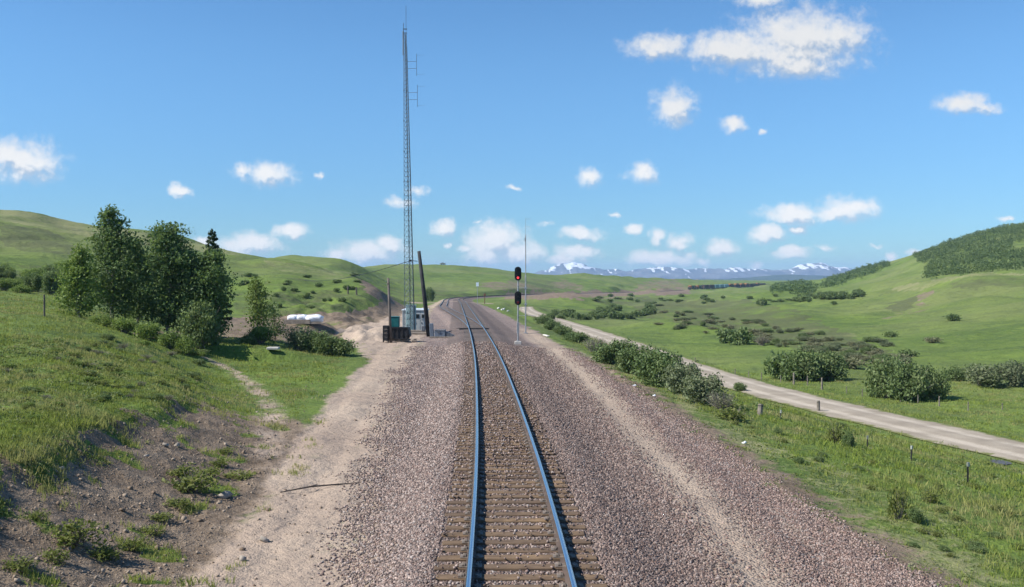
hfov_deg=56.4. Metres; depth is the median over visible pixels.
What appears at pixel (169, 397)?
weed clump
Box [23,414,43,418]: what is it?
weed clump
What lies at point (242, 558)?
boulder
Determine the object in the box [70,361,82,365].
weed clump
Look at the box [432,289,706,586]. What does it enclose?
railway track
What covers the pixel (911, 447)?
fence post
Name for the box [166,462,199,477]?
weed clump
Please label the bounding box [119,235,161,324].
aspen tree
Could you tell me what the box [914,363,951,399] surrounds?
shrub
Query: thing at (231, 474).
weed clump
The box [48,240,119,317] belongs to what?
aspen tree
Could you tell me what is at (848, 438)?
shrub
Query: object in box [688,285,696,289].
locomotive
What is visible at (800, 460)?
weed clump
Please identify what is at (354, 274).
shrub
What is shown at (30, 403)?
weed clump
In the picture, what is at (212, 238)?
spruce tree
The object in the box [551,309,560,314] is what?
shrub
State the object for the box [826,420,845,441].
shrub
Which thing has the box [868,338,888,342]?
shrub
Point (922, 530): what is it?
weed clump
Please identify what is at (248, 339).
shrub
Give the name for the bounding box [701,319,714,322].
shrub
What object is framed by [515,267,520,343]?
railway signal
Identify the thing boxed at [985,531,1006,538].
weed clump
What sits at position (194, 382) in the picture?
weed clump
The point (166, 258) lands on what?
aspen tree
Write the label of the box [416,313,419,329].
door
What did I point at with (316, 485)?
dead branch
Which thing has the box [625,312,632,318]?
shrub
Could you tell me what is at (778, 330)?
shrub
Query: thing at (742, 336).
shrub
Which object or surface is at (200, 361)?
weed clump
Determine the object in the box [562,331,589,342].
shrub
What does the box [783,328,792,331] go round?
shrub
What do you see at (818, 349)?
shrub
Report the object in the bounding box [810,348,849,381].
shrub
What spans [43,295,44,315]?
fence post
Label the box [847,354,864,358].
shrub
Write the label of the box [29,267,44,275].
shrub
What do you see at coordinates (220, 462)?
weed clump
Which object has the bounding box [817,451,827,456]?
weed clump
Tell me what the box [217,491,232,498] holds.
boulder
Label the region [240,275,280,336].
young tree
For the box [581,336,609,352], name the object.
shrub
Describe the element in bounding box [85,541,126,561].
weed clump
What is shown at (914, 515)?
shrub
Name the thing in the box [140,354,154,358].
weed clump
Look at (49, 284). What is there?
shrub
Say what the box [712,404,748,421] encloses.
shrub
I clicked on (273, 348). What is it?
concrete slab
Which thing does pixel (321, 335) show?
shrub
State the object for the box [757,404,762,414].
fence post
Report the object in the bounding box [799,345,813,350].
shrub
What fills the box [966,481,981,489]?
weed clump
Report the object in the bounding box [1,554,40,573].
weed clump
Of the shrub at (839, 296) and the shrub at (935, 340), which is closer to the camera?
the shrub at (935, 340)
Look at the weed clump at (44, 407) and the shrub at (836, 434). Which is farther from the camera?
the shrub at (836, 434)
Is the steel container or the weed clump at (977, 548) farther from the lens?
the steel container
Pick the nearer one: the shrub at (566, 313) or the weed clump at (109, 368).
the weed clump at (109, 368)
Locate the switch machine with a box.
[429,323,454,337]
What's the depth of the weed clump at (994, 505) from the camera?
23.70 m
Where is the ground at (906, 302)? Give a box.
[0,210,1023,586]
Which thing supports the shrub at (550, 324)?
on the ground at (906, 302)
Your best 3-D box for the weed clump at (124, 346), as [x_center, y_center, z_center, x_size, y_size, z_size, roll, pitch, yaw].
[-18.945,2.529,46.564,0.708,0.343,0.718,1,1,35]
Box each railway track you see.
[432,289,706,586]
[438,294,522,329]
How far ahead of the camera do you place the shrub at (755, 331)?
191.22 m
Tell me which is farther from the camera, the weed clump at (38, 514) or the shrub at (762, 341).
the shrub at (762, 341)
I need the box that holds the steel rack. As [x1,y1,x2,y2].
[383,325,388,342]
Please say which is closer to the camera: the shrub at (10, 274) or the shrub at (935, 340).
the shrub at (10, 274)
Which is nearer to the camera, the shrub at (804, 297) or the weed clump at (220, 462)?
the weed clump at (220, 462)
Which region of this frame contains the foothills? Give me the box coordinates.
[693,274,829,280]
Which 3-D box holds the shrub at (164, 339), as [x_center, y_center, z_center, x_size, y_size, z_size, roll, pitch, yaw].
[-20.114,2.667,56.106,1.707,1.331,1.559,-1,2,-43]
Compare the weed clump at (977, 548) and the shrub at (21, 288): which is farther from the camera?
the shrub at (21, 288)
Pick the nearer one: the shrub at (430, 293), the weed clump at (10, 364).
the weed clump at (10, 364)
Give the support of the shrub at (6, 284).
on the ground at (906, 302)
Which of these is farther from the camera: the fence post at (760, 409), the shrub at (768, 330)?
the shrub at (768, 330)
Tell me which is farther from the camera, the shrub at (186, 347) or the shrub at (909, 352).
the shrub at (909, 352)
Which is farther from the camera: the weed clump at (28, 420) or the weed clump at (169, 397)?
the weed clump at (169, 397)
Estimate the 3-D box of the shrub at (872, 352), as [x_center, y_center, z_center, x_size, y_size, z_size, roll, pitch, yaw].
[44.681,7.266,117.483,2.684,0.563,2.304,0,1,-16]
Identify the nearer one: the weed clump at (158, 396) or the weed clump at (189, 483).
the weed clump at (189, 483)
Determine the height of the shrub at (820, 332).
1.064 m
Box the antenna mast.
[519,218,534,332]
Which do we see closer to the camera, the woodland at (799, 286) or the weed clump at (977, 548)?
the weed clump at (977, 548)
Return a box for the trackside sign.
[476,282,478,303]
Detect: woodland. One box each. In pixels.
[769,277,818,294]
[818,260,890,287]
[912,222,1023,278]
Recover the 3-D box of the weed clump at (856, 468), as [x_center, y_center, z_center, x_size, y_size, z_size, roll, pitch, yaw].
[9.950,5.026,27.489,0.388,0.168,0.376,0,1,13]
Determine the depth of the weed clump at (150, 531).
17.96 m
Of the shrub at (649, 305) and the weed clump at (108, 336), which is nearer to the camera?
the weed clump at (108, 336)
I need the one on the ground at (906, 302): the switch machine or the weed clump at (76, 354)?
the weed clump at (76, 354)
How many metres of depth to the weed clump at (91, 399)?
26.14 m
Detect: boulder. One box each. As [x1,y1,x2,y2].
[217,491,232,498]
[239,555,246,560]
[260,535,268,542]
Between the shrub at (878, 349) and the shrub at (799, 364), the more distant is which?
the shrub at (878, 349)
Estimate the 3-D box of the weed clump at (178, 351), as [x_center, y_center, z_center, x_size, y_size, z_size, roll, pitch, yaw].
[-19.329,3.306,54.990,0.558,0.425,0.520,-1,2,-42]
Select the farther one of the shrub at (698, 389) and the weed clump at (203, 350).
the weed clump at (203, 350)
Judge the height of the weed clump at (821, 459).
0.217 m
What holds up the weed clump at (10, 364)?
on the ground at (906, 302)
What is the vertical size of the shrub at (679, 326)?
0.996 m
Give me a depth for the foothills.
6339.77 m
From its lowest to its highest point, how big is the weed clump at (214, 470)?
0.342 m
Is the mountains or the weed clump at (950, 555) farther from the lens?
the mountains
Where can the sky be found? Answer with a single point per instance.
(630, 135)
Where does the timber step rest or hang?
on the ballast bed
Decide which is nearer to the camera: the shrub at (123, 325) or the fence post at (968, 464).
the fence post at (968, 464)
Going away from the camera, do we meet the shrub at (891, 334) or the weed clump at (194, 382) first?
the weed clump at (194, 382)
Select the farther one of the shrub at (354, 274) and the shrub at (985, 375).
the shrub at (354, 274)
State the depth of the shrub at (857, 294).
350.54 m
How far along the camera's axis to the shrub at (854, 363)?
98.31 m
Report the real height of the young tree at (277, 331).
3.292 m
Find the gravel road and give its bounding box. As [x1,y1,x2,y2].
[519,307,1023,463]
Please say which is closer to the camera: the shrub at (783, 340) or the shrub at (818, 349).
the shrub at (818, 349)
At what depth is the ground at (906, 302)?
59.91 m
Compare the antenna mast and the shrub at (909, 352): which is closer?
the antenna mast
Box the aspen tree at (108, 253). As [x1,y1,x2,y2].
[79,203,147,323]
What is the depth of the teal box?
81.77 m
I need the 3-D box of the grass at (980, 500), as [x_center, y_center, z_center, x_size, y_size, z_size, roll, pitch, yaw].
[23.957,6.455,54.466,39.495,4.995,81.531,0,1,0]
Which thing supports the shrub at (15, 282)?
on the ground at (906, 302)
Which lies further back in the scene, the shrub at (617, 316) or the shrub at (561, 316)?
the shrub at (617, 316)
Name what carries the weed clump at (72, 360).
on the ground at (906, 302)
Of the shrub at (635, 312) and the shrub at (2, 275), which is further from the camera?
the shrub at (635, 312)
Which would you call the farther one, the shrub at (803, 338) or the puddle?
the shrub at (803, 338)
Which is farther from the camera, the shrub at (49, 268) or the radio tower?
the shrub at (49, 268)
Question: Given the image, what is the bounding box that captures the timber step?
[411,330,425,334]
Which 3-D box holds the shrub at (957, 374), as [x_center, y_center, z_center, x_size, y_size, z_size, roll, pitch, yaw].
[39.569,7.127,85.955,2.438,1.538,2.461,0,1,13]
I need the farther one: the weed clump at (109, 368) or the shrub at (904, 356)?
the shrub at (904, 356)
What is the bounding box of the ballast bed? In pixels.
[373,289,906,586]
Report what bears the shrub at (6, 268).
on the ground at (906, 302)
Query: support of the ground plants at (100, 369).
on the ground at (906, 302)
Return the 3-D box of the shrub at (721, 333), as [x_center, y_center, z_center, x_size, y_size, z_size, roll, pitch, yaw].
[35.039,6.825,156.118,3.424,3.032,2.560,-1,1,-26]
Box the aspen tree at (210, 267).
[164,248,242,340]
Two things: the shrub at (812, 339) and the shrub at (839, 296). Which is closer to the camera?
the shrub at (812, 339)
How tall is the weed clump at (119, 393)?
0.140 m
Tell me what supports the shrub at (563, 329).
on the ground at (906, 302)
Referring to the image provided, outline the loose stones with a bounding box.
[0,380,390,586]
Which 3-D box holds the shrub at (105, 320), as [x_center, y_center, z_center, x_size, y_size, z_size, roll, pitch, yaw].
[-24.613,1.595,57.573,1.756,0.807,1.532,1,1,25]
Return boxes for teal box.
[391,316,399,326]
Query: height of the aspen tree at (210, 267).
6.540 m
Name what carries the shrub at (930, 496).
on the ground at (906, 302)
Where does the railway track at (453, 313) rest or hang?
on the ballast bed
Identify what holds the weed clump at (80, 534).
on the ground at (906, 302)
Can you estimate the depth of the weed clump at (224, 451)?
26.11 m
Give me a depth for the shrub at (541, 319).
162.68 m
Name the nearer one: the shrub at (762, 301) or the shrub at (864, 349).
the shrub at (864, 349)
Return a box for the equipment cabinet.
[406,305,415,329]
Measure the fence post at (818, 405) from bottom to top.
1.007 m
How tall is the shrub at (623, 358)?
2.006 m
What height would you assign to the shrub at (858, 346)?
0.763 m
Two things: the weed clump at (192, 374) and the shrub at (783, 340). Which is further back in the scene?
the shrub at (783, 340)
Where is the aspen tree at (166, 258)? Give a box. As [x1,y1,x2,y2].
[127,220,206,334]
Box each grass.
[560,338,1023,586]
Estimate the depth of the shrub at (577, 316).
229.98 m
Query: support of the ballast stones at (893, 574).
on the ballast bed
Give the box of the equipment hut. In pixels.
[402,308,428,329]
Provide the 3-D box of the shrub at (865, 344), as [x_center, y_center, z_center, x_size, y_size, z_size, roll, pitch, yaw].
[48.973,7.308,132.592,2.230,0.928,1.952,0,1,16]
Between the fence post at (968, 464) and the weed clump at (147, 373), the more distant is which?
the weed clump at (147, 373)
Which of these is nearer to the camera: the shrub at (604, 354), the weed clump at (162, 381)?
the weed clump at (162, 381)
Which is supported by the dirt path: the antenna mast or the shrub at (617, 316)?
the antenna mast
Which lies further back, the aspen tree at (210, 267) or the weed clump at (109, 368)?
the aspen tree at (210, 267)
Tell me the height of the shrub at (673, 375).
1.824 m
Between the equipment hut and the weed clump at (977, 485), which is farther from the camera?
the equipment hut
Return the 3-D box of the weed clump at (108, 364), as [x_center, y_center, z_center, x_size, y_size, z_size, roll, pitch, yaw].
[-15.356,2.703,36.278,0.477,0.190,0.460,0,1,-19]
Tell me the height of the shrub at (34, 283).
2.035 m
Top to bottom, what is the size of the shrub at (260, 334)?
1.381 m
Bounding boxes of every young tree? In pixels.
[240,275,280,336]
[266,302,288,339]
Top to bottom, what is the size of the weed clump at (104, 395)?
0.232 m
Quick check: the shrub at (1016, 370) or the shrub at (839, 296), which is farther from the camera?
the shrub at (839, 296)
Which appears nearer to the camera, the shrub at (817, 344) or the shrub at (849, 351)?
the shrub at (849, 351)
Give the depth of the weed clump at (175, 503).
20.09 m
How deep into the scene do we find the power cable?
115.69 m
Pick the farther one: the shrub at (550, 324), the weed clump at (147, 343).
the shrub at (550, 324)
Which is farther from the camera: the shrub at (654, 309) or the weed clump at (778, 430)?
the shrub at (654, 309)
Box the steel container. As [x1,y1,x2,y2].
[392,327,411,340]
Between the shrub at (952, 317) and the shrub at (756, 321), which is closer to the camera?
the shrub at (952, 317)
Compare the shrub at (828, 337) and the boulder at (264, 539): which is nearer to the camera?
the boulder at (264, 539)
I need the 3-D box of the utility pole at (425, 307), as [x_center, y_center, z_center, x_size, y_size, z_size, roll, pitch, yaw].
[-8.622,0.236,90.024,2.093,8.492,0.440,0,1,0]
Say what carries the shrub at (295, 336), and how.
on the ground at (906, 302)
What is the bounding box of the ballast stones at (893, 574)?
[537,347,945,586]
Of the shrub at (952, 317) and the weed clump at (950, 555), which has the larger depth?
the shrub at (952, 317)
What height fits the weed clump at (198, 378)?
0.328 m
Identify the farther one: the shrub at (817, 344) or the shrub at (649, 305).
the shrub at (649, 305)
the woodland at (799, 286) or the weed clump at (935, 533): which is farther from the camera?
the woodland at (799, 286)
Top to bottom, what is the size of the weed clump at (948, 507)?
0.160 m
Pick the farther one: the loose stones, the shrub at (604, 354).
the shrub at (604, 354)
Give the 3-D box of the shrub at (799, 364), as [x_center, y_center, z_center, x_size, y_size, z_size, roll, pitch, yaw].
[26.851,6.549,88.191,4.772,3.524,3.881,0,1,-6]
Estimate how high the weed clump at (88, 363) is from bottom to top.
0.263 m
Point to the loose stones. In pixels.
(183, 518)
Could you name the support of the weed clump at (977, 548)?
on the ground at (906, 302)
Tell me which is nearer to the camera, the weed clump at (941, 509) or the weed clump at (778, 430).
the weed clump at (941, 509)
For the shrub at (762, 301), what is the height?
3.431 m
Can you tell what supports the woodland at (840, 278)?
on the ground at (906, 302)
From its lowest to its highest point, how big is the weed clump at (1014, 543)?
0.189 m
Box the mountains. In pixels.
[533,262,852,278]
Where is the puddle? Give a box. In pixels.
[991,460,1011,464]
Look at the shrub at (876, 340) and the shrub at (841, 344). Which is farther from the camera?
the shrub at (876, 340)
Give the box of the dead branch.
[280,482,360,492]
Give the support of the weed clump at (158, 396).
on the ground at (906, 302)
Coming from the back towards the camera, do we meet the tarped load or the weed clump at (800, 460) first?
the tarped load
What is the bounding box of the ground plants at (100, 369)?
[0,334,213,515]
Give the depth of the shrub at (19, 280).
94.29 m
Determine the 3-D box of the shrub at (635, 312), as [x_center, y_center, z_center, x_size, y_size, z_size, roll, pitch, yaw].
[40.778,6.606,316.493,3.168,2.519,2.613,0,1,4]
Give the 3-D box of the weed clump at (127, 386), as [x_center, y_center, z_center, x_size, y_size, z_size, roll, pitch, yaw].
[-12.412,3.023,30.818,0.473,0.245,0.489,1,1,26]
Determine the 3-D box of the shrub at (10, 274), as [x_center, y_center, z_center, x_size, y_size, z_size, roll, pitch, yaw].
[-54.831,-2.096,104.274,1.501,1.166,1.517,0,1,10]
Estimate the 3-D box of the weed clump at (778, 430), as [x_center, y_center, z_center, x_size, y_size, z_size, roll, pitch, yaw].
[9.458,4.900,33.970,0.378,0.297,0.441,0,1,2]
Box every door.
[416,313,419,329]
[421,313,425,329]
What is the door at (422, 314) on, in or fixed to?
in the equipment hut
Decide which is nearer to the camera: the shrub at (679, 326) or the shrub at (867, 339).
the shrub at (867, 339)
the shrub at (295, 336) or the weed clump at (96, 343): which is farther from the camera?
the shrub at (295, 336)
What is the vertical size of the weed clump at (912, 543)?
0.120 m
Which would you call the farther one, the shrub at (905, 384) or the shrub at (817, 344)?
the shrub at (817, 344)
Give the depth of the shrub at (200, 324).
59.61 m
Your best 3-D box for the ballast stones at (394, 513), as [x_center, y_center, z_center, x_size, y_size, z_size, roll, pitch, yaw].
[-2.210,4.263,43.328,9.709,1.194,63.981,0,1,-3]
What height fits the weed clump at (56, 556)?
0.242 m
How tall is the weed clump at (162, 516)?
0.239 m
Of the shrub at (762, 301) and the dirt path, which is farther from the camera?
the shrub at (762, 301)
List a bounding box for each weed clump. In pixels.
[0,362,16,367]
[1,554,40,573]
[15,386,38,392]
[19,418,32,424]
[20,401,34,407]
[22,374,37,378]
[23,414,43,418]
[23,508,50,520]
[37,405,54,410]
[37,547,69,566]
[50,517,112,548]
[65,357,77,363]
[70,352,82,357]
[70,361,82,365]
[75,369,91,376]
[79,361,92,366]
[81,397,98,402]
[83,341,100,346]
[83,376,94,381]
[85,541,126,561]
[95,393,110,399]
[96,379,110,385]
[97,334,116,339]
[97,340,108,343]
[101,362,113,366]
[102,366,122,370]
[108,391,123,395]
[117,343,128,348]
[117,535,146,551]
[123,384,134,389]
[136,341,152,345]
[139,371,153,375]
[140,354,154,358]
[142,524,166,535]
[146,510,174,521]
[153,379,166,384]
[154,393,162,399]
[161,469,219,493]
[162,496,192,507]
[164,394,173,399]
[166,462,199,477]
[171,347,181,353]
[175,377,190,382]
[185,371,201,376]
[188,380,200,383]
[190,465,223,476]
[192,376,201,381]
[193,359,206,364]
[195,349,210,352]
[205,456,232,467]
[212,445,237,454]
[222,469,255,481]
[773,428,782,434]
[793,457,804,464]
[812,455,825,461]
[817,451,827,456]
[852,466,862,470]
[864,483,875,489]
[902,541,918,547]
[913,526,930,534]
[930,530,940,537]
[931,482,944,490]
[931,505,948,513]
[937,545,949,551]
[941,504,955,510]
[943,551,955,557]
[948,513,963,521]
[961,540,984,547]
[965,545,988,552]
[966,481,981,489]
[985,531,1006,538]
[986,504,1006,509]
[1012,542,1023,550]
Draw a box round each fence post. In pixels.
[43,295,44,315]
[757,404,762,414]
[817,400,819,410]
[910,445,912,460]
[967,462,969,482]
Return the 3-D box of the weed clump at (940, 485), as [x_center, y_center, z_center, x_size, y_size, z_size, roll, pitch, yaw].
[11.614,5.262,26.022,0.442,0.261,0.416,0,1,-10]
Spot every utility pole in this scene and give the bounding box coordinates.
[386,278,391,342]
[409,251,429,336]
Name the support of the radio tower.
on the dirt path
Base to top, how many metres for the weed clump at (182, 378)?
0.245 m
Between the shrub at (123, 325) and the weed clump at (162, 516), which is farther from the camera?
the shrub at (123, 325)
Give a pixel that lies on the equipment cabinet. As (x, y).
(410, 321)
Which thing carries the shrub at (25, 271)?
on the ground at (906, 302)
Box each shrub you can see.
[0,272,5,277]
[0,278,14,290]
[1,267,16,276]
[3,269,16,278]
[3,278,18,286]
[8,278,23,285]
[9,284,32,292]
[18,269,36,276]
[22,271,43,291]
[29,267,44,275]
[41,264,56,270]
[41,267,65,294]
[53,260,70,267]
[89,314,117,325]
[111,317,137,333]
[132,321,160,339]
[157,328,184,349]
[174,295,223,348]
[174,334,198,354]
[238,333,256,344]
[242,272,254,276]
[247,325,275,343]
[282,326,312,350]
[297,329,331,353]
[308,334,358,356]
[336,297,346,301]
[350,272,360,275]
[426,287,435,300]
[532,314,551,323]
[543,318,560,329]
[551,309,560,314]
[551,324,574,335]
[556,314,565,318]
[562,311,569,316]
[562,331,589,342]
[573,312,581,319]
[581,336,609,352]
[589,337,637,364]
[593,313,600,319]
[607,312,616,318]
[613,343,661,375]
[615,313,622,318]
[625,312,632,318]
[627,347,687,387]
[632,310,638,316]
[644,303,655,308]
[648,307,656,313]
[658,360,703,394]
[674,324,685,328]
[675,371,728,406]
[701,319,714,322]
[706,390,736,411]
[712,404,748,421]
[716,327,735,343]
[726,326,756,344]
[733,382,747,391]
[748,329,763,333]
[751,319,764,323]
[752,334,768,345]
[756,298,767,305]
[759,328,774,331]
[761,349,791,378]
[775,328,783,332]
[778,346,829,381]
[780,339,795,341]
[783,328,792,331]
[787,341,803,344]
[797,336,808,340]
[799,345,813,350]
[800,295,811,300]
[802,292,812,295]
[807,337,816,341]
[807,343,822,345]
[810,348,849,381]
[814,330,825,334]
[815,347,827,352]
[822,336,835,340]
[825,342,847,345]
[826,345,838,350]
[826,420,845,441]
[836,294,844,298]
[841,431,855,446]
[842,349,859,354]
[842,352,861,357]
[842,357,871,368]
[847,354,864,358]
[851,292,863,296]
[851,343,871,347]
[859,343,871,347]
[859,346,874,353]
[860,351,913,398]
[862,336,879,341]
[863,351,883,354]
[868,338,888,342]
[869,348,883,353]
[877,341,894,346]
[881,331,899,336]
[882,358,934,402]
[886,483,912,520]
[891,354,914,359]
[896,349,919,355]
[897,356,912,363]
[907,507,925,522]
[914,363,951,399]
[919,490,939,503]
[922,337,943,342]
[942,364,965,380]
[943,313,962,320]
[961,363,1012,387]
[997,359,1023,386]
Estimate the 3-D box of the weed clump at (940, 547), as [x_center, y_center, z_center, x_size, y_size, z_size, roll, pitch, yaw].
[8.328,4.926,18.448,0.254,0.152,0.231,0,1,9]
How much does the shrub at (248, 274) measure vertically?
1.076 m
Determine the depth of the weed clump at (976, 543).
18.93 m
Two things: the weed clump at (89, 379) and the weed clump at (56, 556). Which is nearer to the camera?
the weed clump at (56, 556)
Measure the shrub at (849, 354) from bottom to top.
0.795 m
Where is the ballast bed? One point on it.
(502, 327)
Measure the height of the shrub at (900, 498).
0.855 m
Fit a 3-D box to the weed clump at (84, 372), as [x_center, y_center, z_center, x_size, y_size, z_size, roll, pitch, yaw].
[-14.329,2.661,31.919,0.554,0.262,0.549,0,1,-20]
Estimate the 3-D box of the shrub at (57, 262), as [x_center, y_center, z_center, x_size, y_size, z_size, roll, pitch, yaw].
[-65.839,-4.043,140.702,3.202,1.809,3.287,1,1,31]
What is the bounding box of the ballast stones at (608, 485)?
[419,341,783,586]
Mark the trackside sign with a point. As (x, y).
(477, 284)
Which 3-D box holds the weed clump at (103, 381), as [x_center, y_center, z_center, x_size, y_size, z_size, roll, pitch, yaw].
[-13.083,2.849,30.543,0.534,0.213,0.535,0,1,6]
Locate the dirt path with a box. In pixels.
[186,300,800,586]
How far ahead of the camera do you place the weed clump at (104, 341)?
46.34 m
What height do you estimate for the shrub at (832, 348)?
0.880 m
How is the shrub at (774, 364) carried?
on the ground at (906, 302)
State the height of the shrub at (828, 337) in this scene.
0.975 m
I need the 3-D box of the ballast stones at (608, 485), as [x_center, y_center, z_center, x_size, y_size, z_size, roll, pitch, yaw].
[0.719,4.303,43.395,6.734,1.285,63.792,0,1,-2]
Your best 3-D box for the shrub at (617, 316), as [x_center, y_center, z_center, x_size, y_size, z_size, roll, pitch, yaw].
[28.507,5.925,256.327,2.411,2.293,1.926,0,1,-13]
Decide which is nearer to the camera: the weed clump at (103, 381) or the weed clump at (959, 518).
the weed clump at (959, 518)
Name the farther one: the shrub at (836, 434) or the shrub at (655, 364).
the shrub at (655, 364)
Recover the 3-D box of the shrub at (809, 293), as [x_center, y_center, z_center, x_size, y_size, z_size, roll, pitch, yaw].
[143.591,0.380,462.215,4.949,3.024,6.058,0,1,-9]
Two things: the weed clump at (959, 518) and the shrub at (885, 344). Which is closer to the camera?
the weed clump at (959, 518)
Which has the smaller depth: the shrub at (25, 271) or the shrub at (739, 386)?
the shrub at (739, 386)
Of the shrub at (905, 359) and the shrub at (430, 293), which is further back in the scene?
the shrub at (430, 293)
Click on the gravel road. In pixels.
(978, 441)
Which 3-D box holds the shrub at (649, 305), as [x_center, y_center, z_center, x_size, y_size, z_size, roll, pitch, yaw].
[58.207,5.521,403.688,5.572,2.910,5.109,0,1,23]
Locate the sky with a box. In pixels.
[0,0,1023,272]
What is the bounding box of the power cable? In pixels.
[306,261,408,280]
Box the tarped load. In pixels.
[284,314,324,323]
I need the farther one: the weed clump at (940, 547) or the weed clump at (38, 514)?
the weed clump at (940, 547)
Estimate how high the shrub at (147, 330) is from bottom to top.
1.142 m
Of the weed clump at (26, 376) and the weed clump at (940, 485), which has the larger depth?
the weed clump at (26, 376)
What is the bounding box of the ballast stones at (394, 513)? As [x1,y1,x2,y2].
[311,341,735,586]
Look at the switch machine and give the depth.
87.79 m
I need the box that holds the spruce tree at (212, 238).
[196,228,233,333]
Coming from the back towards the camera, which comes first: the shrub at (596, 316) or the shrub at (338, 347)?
the shrub at (596, 316)
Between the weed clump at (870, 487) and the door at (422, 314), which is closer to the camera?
the weed clump at (870, 487)
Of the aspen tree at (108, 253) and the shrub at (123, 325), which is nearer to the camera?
the shrub at (123, 325)
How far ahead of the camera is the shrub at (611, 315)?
255.76 m
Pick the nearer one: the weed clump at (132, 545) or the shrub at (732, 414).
the weed clump at (132, 545)
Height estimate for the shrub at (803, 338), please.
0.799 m
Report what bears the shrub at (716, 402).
on the ground at (906, 302)
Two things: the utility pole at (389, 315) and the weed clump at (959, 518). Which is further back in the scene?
the utility pole at (389, 315)
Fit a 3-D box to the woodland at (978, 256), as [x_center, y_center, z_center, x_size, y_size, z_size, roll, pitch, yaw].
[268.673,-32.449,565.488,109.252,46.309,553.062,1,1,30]
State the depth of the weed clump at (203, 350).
58.07 m
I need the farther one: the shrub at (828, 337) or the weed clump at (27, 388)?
the shrub at (828, 337)
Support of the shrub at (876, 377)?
on the ground at (906, 302)
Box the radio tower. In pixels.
[402,23,422,329]
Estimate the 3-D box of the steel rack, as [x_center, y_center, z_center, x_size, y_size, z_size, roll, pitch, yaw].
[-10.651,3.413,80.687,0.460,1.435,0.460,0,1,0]
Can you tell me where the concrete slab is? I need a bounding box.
[267,347,279,349]
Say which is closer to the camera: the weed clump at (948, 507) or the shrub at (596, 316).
the weed clump at (948, 507)

